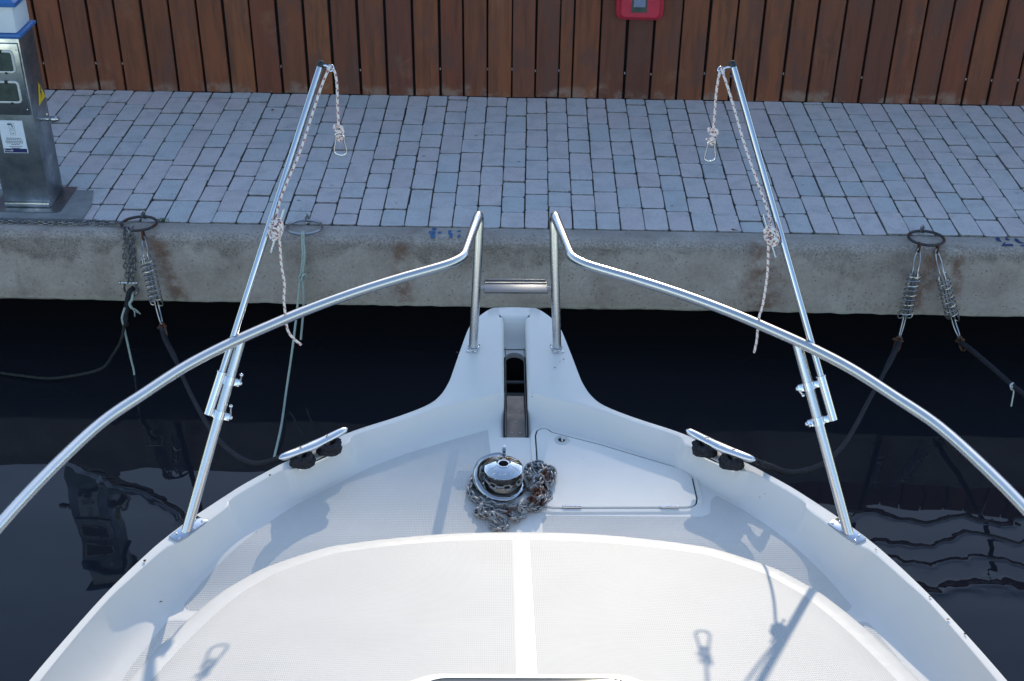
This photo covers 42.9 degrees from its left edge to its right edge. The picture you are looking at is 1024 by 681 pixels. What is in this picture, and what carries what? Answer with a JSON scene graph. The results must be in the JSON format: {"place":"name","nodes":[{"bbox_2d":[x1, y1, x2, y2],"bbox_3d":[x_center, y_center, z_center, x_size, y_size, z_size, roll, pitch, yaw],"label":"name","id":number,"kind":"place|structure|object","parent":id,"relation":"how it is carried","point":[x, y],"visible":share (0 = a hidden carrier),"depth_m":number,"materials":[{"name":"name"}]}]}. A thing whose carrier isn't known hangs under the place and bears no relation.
{"place":"outdoors","nodes":[
{"label":"outdoors","id":0,"kind":"place"},
{"bbox_2d":[0,298,1023,680],"bbox_3d":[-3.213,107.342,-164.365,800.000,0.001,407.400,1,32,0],"label":"water","id":1,"kind":"structure","parent":0,"point":[936,516],"depth_m":6.66,"materials":[{"name":"black liquid"}]},
{"bbox_2d":[0,211,1023,680],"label":"motor boat","id":2,"kind":"object","parent":1,"relation":"on","point":[634,549],"visible":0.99,"depth_m":3.31,"materials":[{"name":"plastic"}]},
{"bbox_2d":[159,327,341,468],"bbox_3d":[-1.213,0.155,5.208,0.179,1.320,3.017,-14,35,-22],"label":"mooring rope","id":3,"kind":"object","parent":2,"relation":"attached to","point":[334,448],"visible":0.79,"depth_m":4.17,"materials":[{"name":"black fabric"}]},
{"bbox_2d":[204,60,333,420],"bbox_3d":[-0.641,-0.255,3.451,0.077,0.851,0.556,19,37,27],"label":"mooring pole","id":4,"kind":"object","parent":2,"relation":"attached to","point":[221,378],"visible":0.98,"depth_m":3.45,"materials":[{"name":"metal"}]},
{"bbox_2d":[267,65,347,345],"bbox_3d":[-0.543,-0.352,3.511,0.064,0.729,0.304,20,37,28],"label":"signal cord","id":5,"kind":"object","parent":4,"relation":"hanging from","point":[273,235],"visible":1,"depth_m":3.43,"materials":[{"name":"white fabric"}]},
{"bbox_2d":[466,459,556,531],"bbox_3d":[-0.001,0.436,3.723,0.264,0.044,0.306,1,32,0],"label":"anchor chain","id":6,"kind":"object","parent":2,"relation":"on","point":[535,471],"visible":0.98,"depth_m":3.69,"materials":[{"name":"metal"}]},
{"bbox_2d":[717,60,837,426],"bbox_3d":[0.707,-0.246,3.465,0.074,0.871,0.549,-18,37,-27],"label":"mooring pole","id":7,"kind":"object","parent":2,"relation":"attached to","point":[821,383],"visible":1,"depth_m":3.47,"materials":[{"name":"metal"}]},
{"bbox_2d":[703,67,779,352],"bbox_3d":[0.616,-0.341,3.522,0.041,0.746,0.305,-19,37,-29],"label":"rope","id":8,"kind":"object","parent":7,"relation":"hanging from","point":[772,231],"visible":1,"depth_m":3.44,"materials":[{"name":"white fabric"}]},
{"bbox_2d":[691,341,900,475],"bbox_3d":[1.342,0.195,5.185,0.237,1.288,3.026,17,36,24],"label":"mooring rope","id":9,"kind":"object","parent":2,"relation":"attached to","point":[724,460],"visible":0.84,"depth_m":4.04,"materials":[{"name":"black fabric"}]},
{"bbox_2d":[0,90,1023,237],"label":"pavement","id":10,"kind":"structure","parent":0,"point":[612,164],"depth_m":7.41,"materials":[{"name":"grey stone"}]},
{"bbox_2d":[0,189,93,219],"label":"pedestal footing","id":11,"kind":"object","parent":10,"relation":"on","point":[78,206],"visible":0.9,"depth_m":6.79,"materials":[{"name":"grey concrete"}]},
{"bbox_2d":[0,0,77,212],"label":"service pedestal","id":12,"kind":"object","parent":11,"relation":"on","point":[30,179],"visible":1,"depth_m":6.63,"materials":[{"name":"metal"}]},
{"bbox_2d":[0,50,15,73],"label":"meter window","id":13,"kind":"structure","parent":12,"relation":"in","point":[7,62],"depth_m":6.39,"materials":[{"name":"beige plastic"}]},
{"bbox_2d":[0,80,21,103],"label":"meter window","id":14,"kind":"structure","parent":12,"relation":"in","point":[10,92],"depth_m":6.48,"materials":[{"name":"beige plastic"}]},
{"bbox_2d":[0,43,30,114],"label":"meter door","id":15,"kind":"structure","parent":12,"relation":"in","point":[23,108],"depth_m":6.46,"materials":[{"name":"metal"}]},
{"bbox_2d":[120,210,157,231],"bbox_3d":[-1.910,-0.602,6.672,0.190,0.067,0.203,1,32,0],"label":"mooring ring","id":16,"kind":"object","parent":10,"relation":"attached to","point":[143,217],"visible":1,"depth_m":6.70,"materials":[{"name":"metal"}]},
{"bbox_2d":[118,226,138,295],"bbox_3d":[-1.970,-0.406,6.668,0.106,0.376,0.095,1,32,0],"label":"mooring chain","id":17,"kind":"object","parent":16,"relation":"hanging from","point":[130,278],"visible":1,"depth_m":6.64,"materials":[{"name":"grey metal"}]},
{"bbox_2d":[123,286,140,326],"bbox_3d":[-1.973,-0.177,6.752,0.101,0.208,0.080,1,32,0],"label":"black rope end","id":18,"kind":"object","parent":17,"relation":"hanging from","point":[129,295],"visible":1,"depth_m":6.72,"materials":[{"name":"black fabric"}]},
{"bbox_2d":[0,324,125,379],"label":"slack line","id":19,"kind":"object","parent":18,"relation":"hanging from","point":[83,373],"visible":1,"depth_m":6.76,"materials":[{"name":"black fabric"}]},
{"bbox_2d":[121,307,134,374],"bbox_3d":[-2.007,0.031,6.826,0.034,0.449,0.048,-13,35,-21],"label":"white tail","id":20,"kind":"object","parent":18,"relation":"hanging from","point":[126,338],"visible":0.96,"depth_m":6.82},
{"bbox_2d":[140,230,167,336],"bbox_3d":[-1.836,-0.283,6.651,0.077,0.529,0.233,-20,38,-30],"label":"mooring spring","id":21,"kind":"object","parent":16,"relation":"hanging from","point":[154,284],"visible":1,"depth_m":6.64,"materials":[{"name":"silver metal"}]},
{"bbox_2d":[286,214,322,235],"bbox_3d":[-1.060,-0.582,6.659,0.190,0.067,0.203,1,32,0],"label":"mooring ring","id":22,"kind":"object","parent":10,"relation":"attached to","point":[307,219],"visible":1,"depth_m":6.67,"materials":[{"name":"grey metal"}]},
{"bbox_2d":[273,230,306,456],"bbox_3d":[-1.131,0.041,6.444,0.082,0.877,0.896,4,32,6],"label":"pale line","id":23,"kind":"object","parent":22,"relation":"hanging from","point":[301,277],"visible":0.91,"depth_m":6.63,"materials":[{"name":"grey fabric"}]},
{"bbox_2d":[26,0,1023,105],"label":"wooden fence","id":24,"kind":"object","parent":10,"relation":"on","point":[954,52],"visible":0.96,"depth_m":8.08,"materials":[{"name":"brown wood"}]},
{"bbox_2d":[616,0,663,19],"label":"hose cabinet","id":25,"kind":"object","parent":24,"relation":"attached to","point":[639,9],"visible":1,"depth_m":7.85,"materials":[{"name":"red plastic"}]},
{"bbox_2d":[631,0,646,12],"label":"window","id":26,"kind":"structure","parent":25,"relation":"in","point":[638,6],"depth_m":7.83,"materials":[{"name":"grey glass"}]},
{"bbox_2d":[907,224,945,246],"bbox_3d":[2.110,-0.524,6.635,0.190,0.067,0.203,1,32,0],"label":"mooring ring","id":27,"kind":"object","parent":10,"relation":"on","point":[921,230],"visible":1,"depth_m":6.64,"materials":[{"name":"metal"}]},
{"bbox_2d":[892,242,921,350],"bbox_3d":[2.020,-0.218,6.621,0.072,0.541,0.224,20,37,27],"label":"mooring spring","id":28,"kind":"object","parent":27,"relation":"hanging from","point":[914,281],"visible":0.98,"depth_m":6.61,"materials":[{"name":"silver metal"}]},
{"bbox_2d":[935,245,965,351],"bbox_3d":[2.228,-0.213,6.615,0.276,0.527,0.099,21,37,29],"label":"mooring spring","id":29,"kind":"object","parent":27,"relation":"hanging from","point":[948,294],"visible":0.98,"depth_m":6.61,"materials":[{"name":"silver metal"}]},
{"bbox_2d":[958,341,1023,396],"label":"mooring rope","id":30,"kind":"object","parent":29,"relation":"attached to","point":[990,366],"visible":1,"depth_m":6.39,"materials":[{"name":"black fabric"}]},
{"bbox_2d":[1010,382,1013,405],"bbox_3d":[2.399,0.269,6.203,0.039,0.115,0.097,-13,35,-21],"label":"tie cord","id":31,"kind":"object","parent":30,"relation":"attached to","point":[1011,388],"visible":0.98,"depth_m":6.20,"materials":[{"name":"white fabric"}]},
{"bbox_2d":[0,220,1023,316],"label":"quay","id":32,"kind":"structure","parent":0,"point":[836,274],"depth_m":6.67,"materials":[{"name":"concrete"}]},
{"bbox_2d":[0,218,123,225],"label":"coping chain","id":33,"kind":"object","parent":32,"relation":"on","point":[57,222],"visible":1,"depth_m":6.68,"materials":[{"name":"grey metal"}]},
{"bbox_2d":[429,228,460,237],"bbox_3d":[-0.344,-0.548,6.652,0.165,0.001,0.118,1,32,0],"label":"berth number","id":34,"kind":"object","parent":32,"relation":"on","point":[432,233],"visible":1,"depth_m":6.65,"materials":[{"name":"blue paint"}]},
{"bbox_2d":[996,237,1023,245],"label":"berth number","id":35,"kind":"object","parent":32,"relation":"on","point":[1004,244],"visible":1,"depth_m":6.65,"materials":[{"name":"blue paint"}]}
]}

